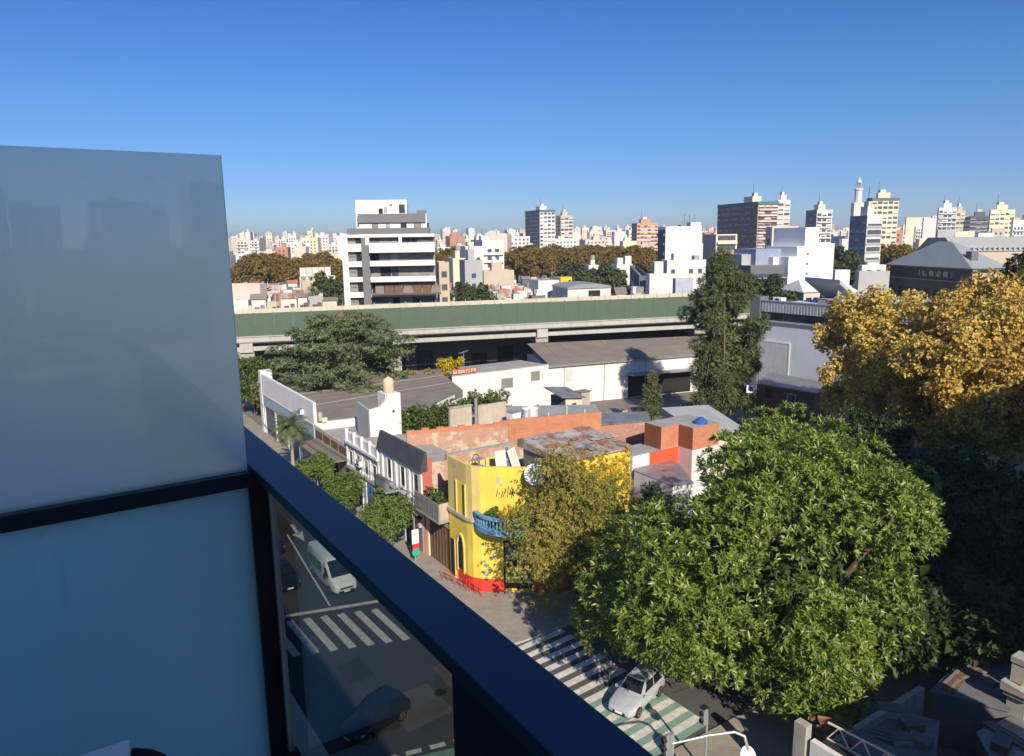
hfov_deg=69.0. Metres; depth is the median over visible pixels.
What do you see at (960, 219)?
hill tower
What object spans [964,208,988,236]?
dark block
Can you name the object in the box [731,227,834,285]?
stepped white block
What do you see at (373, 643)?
balcony railing
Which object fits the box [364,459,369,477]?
window
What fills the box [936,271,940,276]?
attic window
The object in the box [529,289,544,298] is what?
house
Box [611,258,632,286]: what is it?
white house tower
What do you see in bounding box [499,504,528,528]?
balcony plant
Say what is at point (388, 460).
tall window
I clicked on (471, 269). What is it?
building
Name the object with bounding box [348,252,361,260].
window
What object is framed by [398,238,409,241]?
window
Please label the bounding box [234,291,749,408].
elevated highway
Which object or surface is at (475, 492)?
corner house
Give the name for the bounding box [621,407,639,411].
red kiosk
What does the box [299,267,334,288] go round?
billboard
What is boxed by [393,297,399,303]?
window
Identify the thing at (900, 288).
tall window
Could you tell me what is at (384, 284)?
window
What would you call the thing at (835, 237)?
apartment block
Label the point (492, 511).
balcony plant
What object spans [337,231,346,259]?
apartment block
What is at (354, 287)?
window
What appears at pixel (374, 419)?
stair tower
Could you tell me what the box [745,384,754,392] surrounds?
air conditioner
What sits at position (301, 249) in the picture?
apartment block
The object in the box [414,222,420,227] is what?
window
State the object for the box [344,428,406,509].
ornate old house
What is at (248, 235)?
apartment block
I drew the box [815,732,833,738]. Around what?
scrap beam
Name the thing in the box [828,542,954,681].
shaded tree
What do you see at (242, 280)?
green tree
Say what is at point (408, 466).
mansard house
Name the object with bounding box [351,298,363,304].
window
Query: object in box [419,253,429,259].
window
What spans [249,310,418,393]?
cedar tree
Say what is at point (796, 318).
strip window
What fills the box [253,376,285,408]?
roadside tree
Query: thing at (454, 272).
cream house
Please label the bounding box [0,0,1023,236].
sky
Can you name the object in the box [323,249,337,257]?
apartment block
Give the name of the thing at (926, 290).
tall window
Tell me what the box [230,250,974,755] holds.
ground
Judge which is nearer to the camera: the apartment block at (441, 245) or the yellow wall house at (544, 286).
the yellow wall house at (544, 286)
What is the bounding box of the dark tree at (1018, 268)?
[969,251,1023,356]
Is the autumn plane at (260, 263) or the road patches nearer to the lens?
the road patches
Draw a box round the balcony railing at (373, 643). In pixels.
[244,426,652,755]
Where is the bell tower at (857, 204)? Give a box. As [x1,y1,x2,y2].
[850,177,863,215]
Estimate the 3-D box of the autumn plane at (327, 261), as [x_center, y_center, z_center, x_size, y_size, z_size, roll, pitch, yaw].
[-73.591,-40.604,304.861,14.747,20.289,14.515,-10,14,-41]
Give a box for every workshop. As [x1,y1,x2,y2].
[297,426,363,481]
[448,360,548,405]
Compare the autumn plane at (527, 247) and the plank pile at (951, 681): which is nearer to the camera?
the plank pile at (951, 681)
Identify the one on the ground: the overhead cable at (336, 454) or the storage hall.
the storage hall
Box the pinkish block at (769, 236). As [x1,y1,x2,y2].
[765,226,797,247]
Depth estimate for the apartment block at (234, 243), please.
1368.31 m
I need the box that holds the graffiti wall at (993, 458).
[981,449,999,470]
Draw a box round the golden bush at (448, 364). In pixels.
[436,356,464,377]
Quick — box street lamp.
[384,489,419,561]
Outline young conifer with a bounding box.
[634,368,663,420]
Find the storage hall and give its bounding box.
[256,329,706,377]
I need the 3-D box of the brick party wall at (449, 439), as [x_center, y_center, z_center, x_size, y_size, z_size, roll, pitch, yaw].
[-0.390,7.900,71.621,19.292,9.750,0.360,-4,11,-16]
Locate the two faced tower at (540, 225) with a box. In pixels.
[525,204,554,247]
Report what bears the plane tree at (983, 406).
on the ground
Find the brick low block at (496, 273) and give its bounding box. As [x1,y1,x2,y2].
[483,257,513,292]
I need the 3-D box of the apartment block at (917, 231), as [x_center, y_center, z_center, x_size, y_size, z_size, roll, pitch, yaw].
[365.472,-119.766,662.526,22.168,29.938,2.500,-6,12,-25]
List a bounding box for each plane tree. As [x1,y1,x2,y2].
[809,284,957,427]
[870,266,1023,463]
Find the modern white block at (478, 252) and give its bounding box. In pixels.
[460,232,483,269]
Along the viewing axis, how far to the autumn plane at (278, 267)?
300.08 m
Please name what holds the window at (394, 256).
in the terrace block at (388, 253)
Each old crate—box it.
[889,731,913,746]
[898,716,925,731]
[906,729,933,752]
[973,654,990,668]
[982,676,998,688]
[989,731,1013,755]
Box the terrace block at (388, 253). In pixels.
[341,199,441,305]
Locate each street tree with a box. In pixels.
[294,451,335,485]
[322,469,366,509]
[358,487,415,542]
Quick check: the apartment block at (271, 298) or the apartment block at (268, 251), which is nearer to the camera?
the apartment block at (271, 298)
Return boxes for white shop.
[258,369,462,458]
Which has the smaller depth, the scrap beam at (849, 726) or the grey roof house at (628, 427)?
the scrap beam at (849, 726)
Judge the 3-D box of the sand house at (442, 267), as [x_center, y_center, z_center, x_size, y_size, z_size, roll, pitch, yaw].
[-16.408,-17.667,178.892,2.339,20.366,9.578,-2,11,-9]
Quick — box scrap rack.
[839,729,905,755]
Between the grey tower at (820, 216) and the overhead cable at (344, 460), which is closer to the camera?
the overhead cable at (344, 460)
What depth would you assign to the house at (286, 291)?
193.52 m
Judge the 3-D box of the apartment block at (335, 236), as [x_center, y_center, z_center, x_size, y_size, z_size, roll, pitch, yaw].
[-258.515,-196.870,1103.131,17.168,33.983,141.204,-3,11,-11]
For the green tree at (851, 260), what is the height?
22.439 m
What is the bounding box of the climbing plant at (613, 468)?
[567,445,633,501]
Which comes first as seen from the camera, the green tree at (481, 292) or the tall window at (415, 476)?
the tall window at (415, 476)
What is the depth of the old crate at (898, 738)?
34.11 m
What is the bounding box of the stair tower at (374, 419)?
[356,390,401,437]
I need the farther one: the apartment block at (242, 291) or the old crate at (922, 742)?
the apartment block at (242, 291)
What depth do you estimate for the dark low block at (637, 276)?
208.40 m
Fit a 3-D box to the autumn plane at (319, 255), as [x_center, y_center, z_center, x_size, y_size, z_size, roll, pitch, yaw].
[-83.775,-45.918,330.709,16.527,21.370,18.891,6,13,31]
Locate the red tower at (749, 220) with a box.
[717,185,778,248]
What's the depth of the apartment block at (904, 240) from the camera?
606.54 m
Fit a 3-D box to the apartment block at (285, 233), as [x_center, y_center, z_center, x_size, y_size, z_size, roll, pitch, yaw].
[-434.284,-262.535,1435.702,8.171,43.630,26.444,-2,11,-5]
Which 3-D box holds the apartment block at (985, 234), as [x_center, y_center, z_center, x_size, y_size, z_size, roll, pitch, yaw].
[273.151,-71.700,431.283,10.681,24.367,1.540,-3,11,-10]
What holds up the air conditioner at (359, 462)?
attached to the ornate old house at (366, 451)
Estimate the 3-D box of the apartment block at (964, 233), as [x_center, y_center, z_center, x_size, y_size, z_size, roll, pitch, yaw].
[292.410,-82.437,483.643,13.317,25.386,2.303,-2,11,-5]
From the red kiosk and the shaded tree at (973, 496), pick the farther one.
the red kiosk
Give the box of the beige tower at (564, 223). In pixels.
[556,209,572,238]
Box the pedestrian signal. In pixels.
[699,704,709,755]
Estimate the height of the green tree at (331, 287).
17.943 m
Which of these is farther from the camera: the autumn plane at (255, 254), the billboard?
the autumn plane at (255, 254)
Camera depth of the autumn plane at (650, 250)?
400.39 m
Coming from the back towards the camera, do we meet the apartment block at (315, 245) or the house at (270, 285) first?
the apartment block at (315, 245)
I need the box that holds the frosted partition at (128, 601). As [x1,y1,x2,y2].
[0,145,270,755]
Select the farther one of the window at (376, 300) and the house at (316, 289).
the house at (316, 289)
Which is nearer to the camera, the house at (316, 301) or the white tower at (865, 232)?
the house at (316, 301)
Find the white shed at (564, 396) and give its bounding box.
[543,387,585,404]
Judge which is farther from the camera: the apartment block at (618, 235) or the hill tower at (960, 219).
the apartment block at (618, 235)
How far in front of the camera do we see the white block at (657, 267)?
209.53 m
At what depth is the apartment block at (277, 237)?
1370.15 m
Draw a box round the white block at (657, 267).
[651,261,663,273]
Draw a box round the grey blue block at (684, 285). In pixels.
[672,278,692,292]
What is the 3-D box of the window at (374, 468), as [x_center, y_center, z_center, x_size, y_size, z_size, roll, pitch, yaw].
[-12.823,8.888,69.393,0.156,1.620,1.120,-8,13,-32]
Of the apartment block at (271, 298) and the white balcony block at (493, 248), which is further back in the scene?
the white balcony block at (493, 248)
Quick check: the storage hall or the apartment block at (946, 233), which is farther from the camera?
the apartment block at (946, 233)
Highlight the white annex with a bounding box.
[660,253,705,290]
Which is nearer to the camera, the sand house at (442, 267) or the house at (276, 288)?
the sand house at (442, 267)
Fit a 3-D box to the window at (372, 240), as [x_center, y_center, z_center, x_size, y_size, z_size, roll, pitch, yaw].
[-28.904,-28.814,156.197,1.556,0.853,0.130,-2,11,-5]
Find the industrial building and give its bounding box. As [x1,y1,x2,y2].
[747,295,977,423]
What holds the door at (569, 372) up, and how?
in the warehouse
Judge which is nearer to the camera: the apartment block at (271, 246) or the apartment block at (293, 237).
the apartment block at (271, 246)
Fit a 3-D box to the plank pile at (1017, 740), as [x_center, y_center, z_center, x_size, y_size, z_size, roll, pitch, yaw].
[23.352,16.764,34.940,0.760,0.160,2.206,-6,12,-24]
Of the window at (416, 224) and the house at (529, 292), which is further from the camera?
the house at (529, 292)
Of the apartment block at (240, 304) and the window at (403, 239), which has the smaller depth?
the window at (403, 239)
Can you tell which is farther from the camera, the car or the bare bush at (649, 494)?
the bare bush at (649, 494)
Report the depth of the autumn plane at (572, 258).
338.67 m
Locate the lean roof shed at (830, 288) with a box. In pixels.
[805,277,858,304]
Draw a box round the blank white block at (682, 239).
[656,214,701,260]
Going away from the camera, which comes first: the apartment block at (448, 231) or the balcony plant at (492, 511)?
the balcony plant at (492, 511)
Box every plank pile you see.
[864,728,908,746]
[938,670,967,693]
[950,666,991,678]
[982,720,1023,748]
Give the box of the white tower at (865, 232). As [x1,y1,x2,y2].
[848,187,882,264]
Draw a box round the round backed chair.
[130,748,166,755]
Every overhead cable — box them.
[241,387,406,490]
[242,390,423,501]
[243,388,402,487]
[244,391,417,497]
[246,392,413,494]
[754,548,1000,674]
[755,543,1019,684]
[760,555,1015,693]
[763,559,1022,703]
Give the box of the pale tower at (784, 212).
[777,190,790,226]
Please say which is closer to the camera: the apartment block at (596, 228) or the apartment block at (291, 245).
the apartment block at (291, 245)
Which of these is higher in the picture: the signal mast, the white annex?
the white annex
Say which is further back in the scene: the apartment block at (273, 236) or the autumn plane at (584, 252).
the apartment block at (273, 236)
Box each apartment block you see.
[232,235,239,254]
[232,283,266,308]
[233,299,248,309]
[235,233,248,252]
[235,248,265,262]
[243,282,273,300]
[245,229,252,250]
[249,236,262,252]
[259,247,274,255]
[262,234,272,250]
[265,229,274,243]
[266,240,275,250]
[275,236,280,246]
[275,243,290,258]
[277,236,287,246]
[283,230,289,238]
[287,231,299,241]
[287,240,298,257]
[294,242,308,257]
[298,239,309,252]
[301,234,321,255]
[308,227,314,237]
[315,232,332,251]
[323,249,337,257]
[327,240,337,252]
[333,233,340,243]
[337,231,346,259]
[435,242,449,251]
[436,236,441,246]
[440,226,447,246]
[445,232,464,246]
[446,227,451,235]
[465,235,473,240]
[466,228,474,235]
[474,231,479,239]
[484,231,511,251]
[507,230,529,249]
[555,236,577,247]
[573,229,579,244]
[579,234,609,246]
[581,225,588,238]
[587,229,602,238]
[590,226,601,230]
[603,227,616,239]
[612,227,625,245]
[620,235,636,247]
[626,228,631,240]
[637,242,653,248]
[701,243,702,258]
[831,230,845,247]
[839,239,848,249]
[840,227,848,236]
[881,240,890,246]
[896,230,902,242]
[902,235,906,243]
[904,217,920,247]
[913,226,921,248]
[915,239,925,250]
[921,218,936,238]
[936,229,954,236]
[954,231,974,236]
[976,233,994,236]
[991,228,1004,236]
[1009,220,1023,235]
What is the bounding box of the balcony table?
[80,739,130,755]
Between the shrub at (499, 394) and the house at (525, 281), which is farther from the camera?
the house at (525, 281)
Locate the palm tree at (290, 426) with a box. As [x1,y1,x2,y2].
[268,408,309,466]
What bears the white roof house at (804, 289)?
on the ground
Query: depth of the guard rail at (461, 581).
55.74 m
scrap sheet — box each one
[812,724,832,730]
[817,715,846,729]
[834,736,854,745]
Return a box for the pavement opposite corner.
[674,596,1021,755]
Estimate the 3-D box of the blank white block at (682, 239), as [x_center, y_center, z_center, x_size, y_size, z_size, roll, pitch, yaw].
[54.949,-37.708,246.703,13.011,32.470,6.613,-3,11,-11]
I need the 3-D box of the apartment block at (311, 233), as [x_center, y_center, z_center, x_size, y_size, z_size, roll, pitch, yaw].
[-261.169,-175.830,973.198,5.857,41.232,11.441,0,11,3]
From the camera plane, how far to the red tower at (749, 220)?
400.21 m
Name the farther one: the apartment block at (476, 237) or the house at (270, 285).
the apartment block at (476, 237)
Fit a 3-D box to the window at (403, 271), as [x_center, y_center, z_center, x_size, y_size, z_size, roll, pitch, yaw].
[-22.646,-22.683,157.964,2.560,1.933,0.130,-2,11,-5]
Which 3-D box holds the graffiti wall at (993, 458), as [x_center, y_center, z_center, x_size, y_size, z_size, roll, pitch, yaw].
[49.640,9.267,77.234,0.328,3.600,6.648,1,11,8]
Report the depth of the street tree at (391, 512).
58.88 m
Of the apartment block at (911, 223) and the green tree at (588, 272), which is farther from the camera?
the apartment block at (911, 223)
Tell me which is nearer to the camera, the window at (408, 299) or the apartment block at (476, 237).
the window at (408, 299)
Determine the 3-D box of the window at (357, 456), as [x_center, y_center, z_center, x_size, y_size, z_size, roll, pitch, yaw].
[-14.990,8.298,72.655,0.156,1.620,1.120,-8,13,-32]
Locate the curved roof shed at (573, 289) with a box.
[552,281,611,297]
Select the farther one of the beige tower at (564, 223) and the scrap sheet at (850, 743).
the beige tower at (564, 223)
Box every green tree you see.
[239,277,248,282]
[308,270,344,305]
[450,282,475,300]
[458,282,497,300]
[460,294,477,300]
[552,261,586,280]
[576,266,596,278]
[582,260,628,295]
[732,273,800,330]
[833,245,867,284]
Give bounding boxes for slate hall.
[887,241,1004,299]
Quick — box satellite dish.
[524,464,544,493]
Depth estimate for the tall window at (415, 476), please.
61.92 m
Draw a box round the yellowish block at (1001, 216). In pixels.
[987,194,1014,235]
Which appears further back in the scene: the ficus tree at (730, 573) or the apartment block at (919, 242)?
the apartment block at (919, 242)
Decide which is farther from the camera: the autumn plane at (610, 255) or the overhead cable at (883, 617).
the autumn plane at (610, 255)
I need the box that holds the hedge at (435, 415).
[401,391,511,433]
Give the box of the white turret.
[623,256,630,263]
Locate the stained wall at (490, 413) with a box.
[447,398,506,426]
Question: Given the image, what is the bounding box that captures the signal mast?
[660,730,755,755]
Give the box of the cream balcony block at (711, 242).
[703,234,737,282]
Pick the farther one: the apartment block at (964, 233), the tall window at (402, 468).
the apartment block at (964, 233)
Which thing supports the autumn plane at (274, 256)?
on the ground
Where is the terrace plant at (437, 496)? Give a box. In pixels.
[425,486,445,503]
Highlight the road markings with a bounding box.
[519,623,708,755]
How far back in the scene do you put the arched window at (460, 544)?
56.36 m
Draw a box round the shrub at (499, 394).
[467,388,510,404]
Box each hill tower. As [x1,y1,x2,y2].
[935,198,956,236]
[955,196,965,230]
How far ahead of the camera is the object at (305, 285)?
204.37 m
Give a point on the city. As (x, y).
(230, 242)
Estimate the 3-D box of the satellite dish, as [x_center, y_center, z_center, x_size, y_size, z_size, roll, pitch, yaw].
[1.631,7.295,52.655,1.262,2.383,1.191,7,13,34]
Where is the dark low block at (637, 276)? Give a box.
[630,265,645,291]
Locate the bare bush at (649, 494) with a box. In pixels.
[629,481,674,539]
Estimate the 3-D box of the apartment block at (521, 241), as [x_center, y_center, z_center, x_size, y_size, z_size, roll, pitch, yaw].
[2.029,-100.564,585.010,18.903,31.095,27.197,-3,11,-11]
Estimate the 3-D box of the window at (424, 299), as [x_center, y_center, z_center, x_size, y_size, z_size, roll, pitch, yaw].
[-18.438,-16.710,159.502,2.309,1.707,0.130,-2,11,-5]
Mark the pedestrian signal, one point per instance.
(703, 714)
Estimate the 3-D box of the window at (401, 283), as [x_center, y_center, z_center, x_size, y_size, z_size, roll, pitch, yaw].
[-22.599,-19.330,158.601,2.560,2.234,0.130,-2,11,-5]
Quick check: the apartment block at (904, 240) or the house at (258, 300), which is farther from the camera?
the apartment block at (904, 240)
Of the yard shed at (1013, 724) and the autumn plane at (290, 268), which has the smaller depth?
the yard shed at (1013, 724)
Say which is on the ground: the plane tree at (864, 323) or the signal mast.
the plane tree at (864, 323)
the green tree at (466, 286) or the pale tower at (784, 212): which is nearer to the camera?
the green tree at (466, 286)
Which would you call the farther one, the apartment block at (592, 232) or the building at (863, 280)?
the apartment block at (592, 232)
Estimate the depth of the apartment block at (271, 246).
661.62 m
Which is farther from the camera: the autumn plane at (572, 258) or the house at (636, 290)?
the autumn plane at (572, 258)
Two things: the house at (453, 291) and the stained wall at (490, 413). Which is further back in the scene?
the house at (453, 291)
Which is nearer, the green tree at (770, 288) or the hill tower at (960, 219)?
the green tree at (770, 288)
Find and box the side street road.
[517,535,842,755]
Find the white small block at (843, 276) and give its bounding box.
[832,269,849,284]
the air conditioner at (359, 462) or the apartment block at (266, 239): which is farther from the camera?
the apartment block at (266, 239)
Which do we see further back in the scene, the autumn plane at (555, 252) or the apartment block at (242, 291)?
the autumn plane at (555, 252)
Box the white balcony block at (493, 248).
[471,236,503,269]
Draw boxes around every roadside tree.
[238,355,267,415]
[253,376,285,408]
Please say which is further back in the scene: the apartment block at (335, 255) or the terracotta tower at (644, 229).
the terracotta tower at (644, 229)
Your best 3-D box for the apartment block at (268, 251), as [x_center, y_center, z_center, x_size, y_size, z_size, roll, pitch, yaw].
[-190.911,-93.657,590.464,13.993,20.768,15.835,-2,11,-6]
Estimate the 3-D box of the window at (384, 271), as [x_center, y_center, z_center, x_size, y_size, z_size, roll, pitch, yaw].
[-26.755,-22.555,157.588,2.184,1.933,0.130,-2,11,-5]
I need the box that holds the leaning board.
[504,445,510,465]
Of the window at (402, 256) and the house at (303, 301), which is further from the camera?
the house at (303, 301)
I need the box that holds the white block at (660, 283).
[645,273,673,293]
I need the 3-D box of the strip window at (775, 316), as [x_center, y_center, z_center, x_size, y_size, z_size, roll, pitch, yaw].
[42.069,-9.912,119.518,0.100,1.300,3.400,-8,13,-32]
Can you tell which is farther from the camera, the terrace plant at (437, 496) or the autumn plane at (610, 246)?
the autumn plane at (610, 246)
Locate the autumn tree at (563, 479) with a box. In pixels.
[497,442,653,614]
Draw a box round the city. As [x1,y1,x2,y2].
[228,225,901,250]
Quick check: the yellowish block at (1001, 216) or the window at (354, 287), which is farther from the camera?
the yellowish block at (1001, 216)
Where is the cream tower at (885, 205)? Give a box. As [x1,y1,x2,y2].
[867,181,899,243]
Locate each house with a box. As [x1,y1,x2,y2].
[250,294,267,308]
[267,291,276,307]
[268,283,279,289]
[271,284,280,292]
[271,293,278,307]
[279,284,287,289]
[279,290,291,307]
[279,293,297,307]
[287,280,297,287]
[296,290,310,306]
[296,293,308,306]
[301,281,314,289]
[308,286,323,295]
[309,295,322,306]
[322,297,337,305]
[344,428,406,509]
[375,430,448,553]
[414,461,523,569]
[436,261,449,301]
[447,245,465,289]
[447,426,634,593]
[450,290,455,301]
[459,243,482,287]
[472,404,598,423]
[483,286,497,292]
[496,288,510,299]
[500,285,510,289]
[511,290,526,298]
[520,276,529,286]
[523,287,531,298]
[529,277,571,297]
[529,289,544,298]
[585,255,599,270]
[601,411,649,444]
[612,287,627,295]
[629,414,719,497]
[630,286,643,294]
[661,405,741,472]
[755,372,838,425]
[781,279,821,299]
[822,279,857,297]
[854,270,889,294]
[858,264,885,270]
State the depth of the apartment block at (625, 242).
489.64 m
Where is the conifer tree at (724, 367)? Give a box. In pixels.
[676,246,773,415]
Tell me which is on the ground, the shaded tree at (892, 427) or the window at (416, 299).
the shaded tree at (892, 427)
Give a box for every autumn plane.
[231,253,270,283]
[231,259,264,282]
[252,252,274,280]
[262,252,287,260]
[265,257,286,282]
[272,257,296,272]
[278,257,319,283]
[294,252,316,258]
[306,251,335,262]
[316,254,342,279]
[435,248,452,260]
[504,246,526,282]
[514,249,542,276]
[523,244,534,249]
[523,246,559,277]
[547,246,562,277]
[548,244,566,249]
[552,250,568,269]
[557,252,584,271]
[566,247,581,252]
[571,244,588,250]
[573,250,589,268]
[576,250,608,269]
[585,244,606,251]
[603,244,614,248]
[604,247,622,265]
[607,245,642,265]
[636,253,656,273]
[639,246,656,253]
[879,244,914,270]
[893,243,915,250]
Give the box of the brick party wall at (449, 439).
[406,406,601,452]
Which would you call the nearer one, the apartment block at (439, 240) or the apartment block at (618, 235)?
the apartment block at (618, 235)
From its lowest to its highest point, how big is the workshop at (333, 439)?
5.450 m
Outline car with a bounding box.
[608,662,664,718]
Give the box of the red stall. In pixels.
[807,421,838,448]
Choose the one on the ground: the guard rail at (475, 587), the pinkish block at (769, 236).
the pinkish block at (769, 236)
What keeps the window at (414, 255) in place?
in the terrace block at (388, 253)
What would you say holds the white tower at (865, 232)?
on the ground
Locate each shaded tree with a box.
[813,407,917,463]
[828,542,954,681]
[868,438,1023,590]
[909,558,1023,677]
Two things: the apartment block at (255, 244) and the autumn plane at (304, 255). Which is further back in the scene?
the apartment block at (255, 244)
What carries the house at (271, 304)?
on the ground
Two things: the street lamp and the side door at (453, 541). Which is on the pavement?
the street lamp
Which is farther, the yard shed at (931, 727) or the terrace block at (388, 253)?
the terrace block at (388, 253)
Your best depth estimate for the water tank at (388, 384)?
79.71 m
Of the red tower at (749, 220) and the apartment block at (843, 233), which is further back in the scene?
the apartment block at (843, 233)
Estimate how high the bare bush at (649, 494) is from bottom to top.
5.660 m
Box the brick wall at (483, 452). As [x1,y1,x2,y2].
[445,440,523,461]
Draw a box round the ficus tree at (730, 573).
[567,400,949,732]
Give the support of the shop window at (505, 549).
in the corner house at (475, 492)
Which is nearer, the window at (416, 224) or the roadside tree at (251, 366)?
the roadside tree at (251, 366)
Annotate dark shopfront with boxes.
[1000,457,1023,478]
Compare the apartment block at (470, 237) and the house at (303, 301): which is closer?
the house at (303, 301)
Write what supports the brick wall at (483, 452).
on the ground
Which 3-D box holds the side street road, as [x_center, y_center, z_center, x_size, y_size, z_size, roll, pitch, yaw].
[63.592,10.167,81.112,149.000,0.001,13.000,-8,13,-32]
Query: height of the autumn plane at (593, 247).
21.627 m
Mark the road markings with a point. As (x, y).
(646, 730)
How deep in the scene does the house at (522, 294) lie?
184.84 m
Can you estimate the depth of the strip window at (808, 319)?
113.58 m
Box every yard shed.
[859,702,939,755]
[929,661,1011,754]
[975,715,1023,755]
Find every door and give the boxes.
[365,482,375,509]
[450,537,456,577]
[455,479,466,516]
[494,450,506,465]
[507,447,520,466]
[566,368,572,381]
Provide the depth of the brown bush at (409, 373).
107.63 m
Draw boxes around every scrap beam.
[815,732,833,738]
[829,728,839,736]
[844,722,854,730]
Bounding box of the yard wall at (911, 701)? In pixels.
[792,685,924,755]
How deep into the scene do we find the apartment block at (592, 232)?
994.61 m
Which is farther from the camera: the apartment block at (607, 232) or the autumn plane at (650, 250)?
the apartment block at (607, 232)
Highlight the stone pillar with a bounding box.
[1000,650,1023,719]
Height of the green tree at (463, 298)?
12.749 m
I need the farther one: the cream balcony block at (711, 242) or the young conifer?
the cream balcony block at (711, 242)
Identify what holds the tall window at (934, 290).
in the slate hall
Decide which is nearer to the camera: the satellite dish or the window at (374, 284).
the satellite dish
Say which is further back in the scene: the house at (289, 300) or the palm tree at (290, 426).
the house at (289, 300)
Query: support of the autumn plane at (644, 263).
on the ground
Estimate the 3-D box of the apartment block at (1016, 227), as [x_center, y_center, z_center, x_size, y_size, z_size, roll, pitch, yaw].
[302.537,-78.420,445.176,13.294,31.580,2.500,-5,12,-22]
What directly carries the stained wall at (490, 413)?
on the ground
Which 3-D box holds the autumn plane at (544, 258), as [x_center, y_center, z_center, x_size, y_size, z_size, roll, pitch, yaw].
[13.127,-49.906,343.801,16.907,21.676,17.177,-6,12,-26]
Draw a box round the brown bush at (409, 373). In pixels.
[392,367,444,378]
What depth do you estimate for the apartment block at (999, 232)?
484.79 m
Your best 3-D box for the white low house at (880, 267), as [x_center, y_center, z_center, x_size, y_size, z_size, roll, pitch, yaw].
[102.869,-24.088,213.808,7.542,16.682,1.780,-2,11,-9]
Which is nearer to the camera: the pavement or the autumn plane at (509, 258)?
the pavement
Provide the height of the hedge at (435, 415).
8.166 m
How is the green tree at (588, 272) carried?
on the ground
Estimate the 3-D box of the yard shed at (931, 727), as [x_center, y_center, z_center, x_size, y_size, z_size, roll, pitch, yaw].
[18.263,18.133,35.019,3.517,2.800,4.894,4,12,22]
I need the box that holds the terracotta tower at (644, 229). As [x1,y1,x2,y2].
[632,211,657,249]
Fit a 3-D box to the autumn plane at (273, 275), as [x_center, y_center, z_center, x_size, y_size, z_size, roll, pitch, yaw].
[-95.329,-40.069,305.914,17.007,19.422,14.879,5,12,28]
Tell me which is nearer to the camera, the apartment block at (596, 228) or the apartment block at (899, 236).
the apartment block at (899, 236)
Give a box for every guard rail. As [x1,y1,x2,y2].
[442,568,453,584]
[455,575,466,587]
[469,580,481,593]
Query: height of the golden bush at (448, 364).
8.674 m
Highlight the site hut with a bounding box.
[574,389,590,404]
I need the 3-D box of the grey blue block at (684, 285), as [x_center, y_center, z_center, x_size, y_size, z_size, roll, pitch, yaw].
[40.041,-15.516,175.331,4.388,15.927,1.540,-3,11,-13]
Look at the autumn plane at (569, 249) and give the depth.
381.71 m
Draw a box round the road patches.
[559,646,719,682]
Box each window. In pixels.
[348,238,360,243]
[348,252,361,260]
[349,268,362,276]
[349,449,353,466]
[350,283,362,291]
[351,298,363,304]
[356,454,361,472]
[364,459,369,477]
[370,239,377,242]
[371,253,378,260]
[372,223,377,227]
[372,267,379,275]
[372,464,376,482]
[373,282,379,292]
[373,297,380,303]
[379,238,389,242]
[380,253,389,260]
[380,267,390,275]
[381,282,390,292]
[382,297,391,303]
[386,456,392,480]
[391,253,397,259]
[392,267,397,275]
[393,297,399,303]
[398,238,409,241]
[398,253,410,259]
[399,204,404,212]
[399,266,411,275]
[399,464,406,489]
[400,222,406,227]
[400,282,411,292]
[400,296,412,302]
[412,253,417,259]
[412,266,418,275]
[412,472,418,493]
[413,296,419,302]
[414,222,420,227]
[418,238,428,241]
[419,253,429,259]
[419,266,430,274]
[420,282,430,291]
[420,296,430,302]
[456,533,465,574]
[503,541,532,590]
[765,312,782,320]
[765,386,772,398]
[784,313,802,322]
[787,394,795,403]
[803,315,823,324]
[898,286,902,295]
[922,270,926,275]
[923,288,928,298]
[932,289,937,297]
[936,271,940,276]
[950,272,955,277]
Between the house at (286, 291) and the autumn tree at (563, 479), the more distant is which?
the house at (286, 291)
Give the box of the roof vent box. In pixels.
[817,298,832,303]
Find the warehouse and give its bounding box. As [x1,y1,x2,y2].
[527,335,748,404]
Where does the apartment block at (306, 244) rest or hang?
on the ground
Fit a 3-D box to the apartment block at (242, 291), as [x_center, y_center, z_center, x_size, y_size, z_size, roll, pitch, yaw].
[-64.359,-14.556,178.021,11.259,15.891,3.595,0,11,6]
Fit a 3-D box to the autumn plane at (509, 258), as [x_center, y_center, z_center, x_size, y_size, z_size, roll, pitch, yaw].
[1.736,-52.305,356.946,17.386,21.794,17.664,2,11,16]
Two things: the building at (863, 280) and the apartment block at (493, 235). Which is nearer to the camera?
the building at (863, 280)
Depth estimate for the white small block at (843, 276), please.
191.77 m
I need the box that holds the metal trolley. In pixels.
[472,454,485,465]
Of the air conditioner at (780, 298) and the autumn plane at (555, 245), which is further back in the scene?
the autumn plane at (555, 245)
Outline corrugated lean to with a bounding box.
[633,460,693,513]
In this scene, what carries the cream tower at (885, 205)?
on the ground
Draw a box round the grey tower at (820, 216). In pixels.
[805,194,832,242]
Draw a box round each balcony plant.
[484,505,504,527]
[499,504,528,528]
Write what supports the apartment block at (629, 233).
on the ground
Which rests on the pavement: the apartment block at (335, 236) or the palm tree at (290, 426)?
the palm tree at (290, 426)
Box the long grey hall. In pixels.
[917,236,1023,270]
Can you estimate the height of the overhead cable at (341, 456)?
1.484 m
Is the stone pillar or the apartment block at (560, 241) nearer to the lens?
the stone pillar
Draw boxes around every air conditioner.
[355,459,362,467]
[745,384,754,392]
[773,297,785,300]
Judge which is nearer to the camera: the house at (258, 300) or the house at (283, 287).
the house at (258, 300)
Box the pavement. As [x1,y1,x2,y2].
[243,412,1022,644]
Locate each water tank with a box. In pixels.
[383,376,393,392]
[506,409,520,418]
[521,405,538,417]
[694,417,707,424]
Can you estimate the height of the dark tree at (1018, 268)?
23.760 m
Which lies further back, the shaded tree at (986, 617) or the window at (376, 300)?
the window at (376, 300)
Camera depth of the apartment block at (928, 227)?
612.87 m

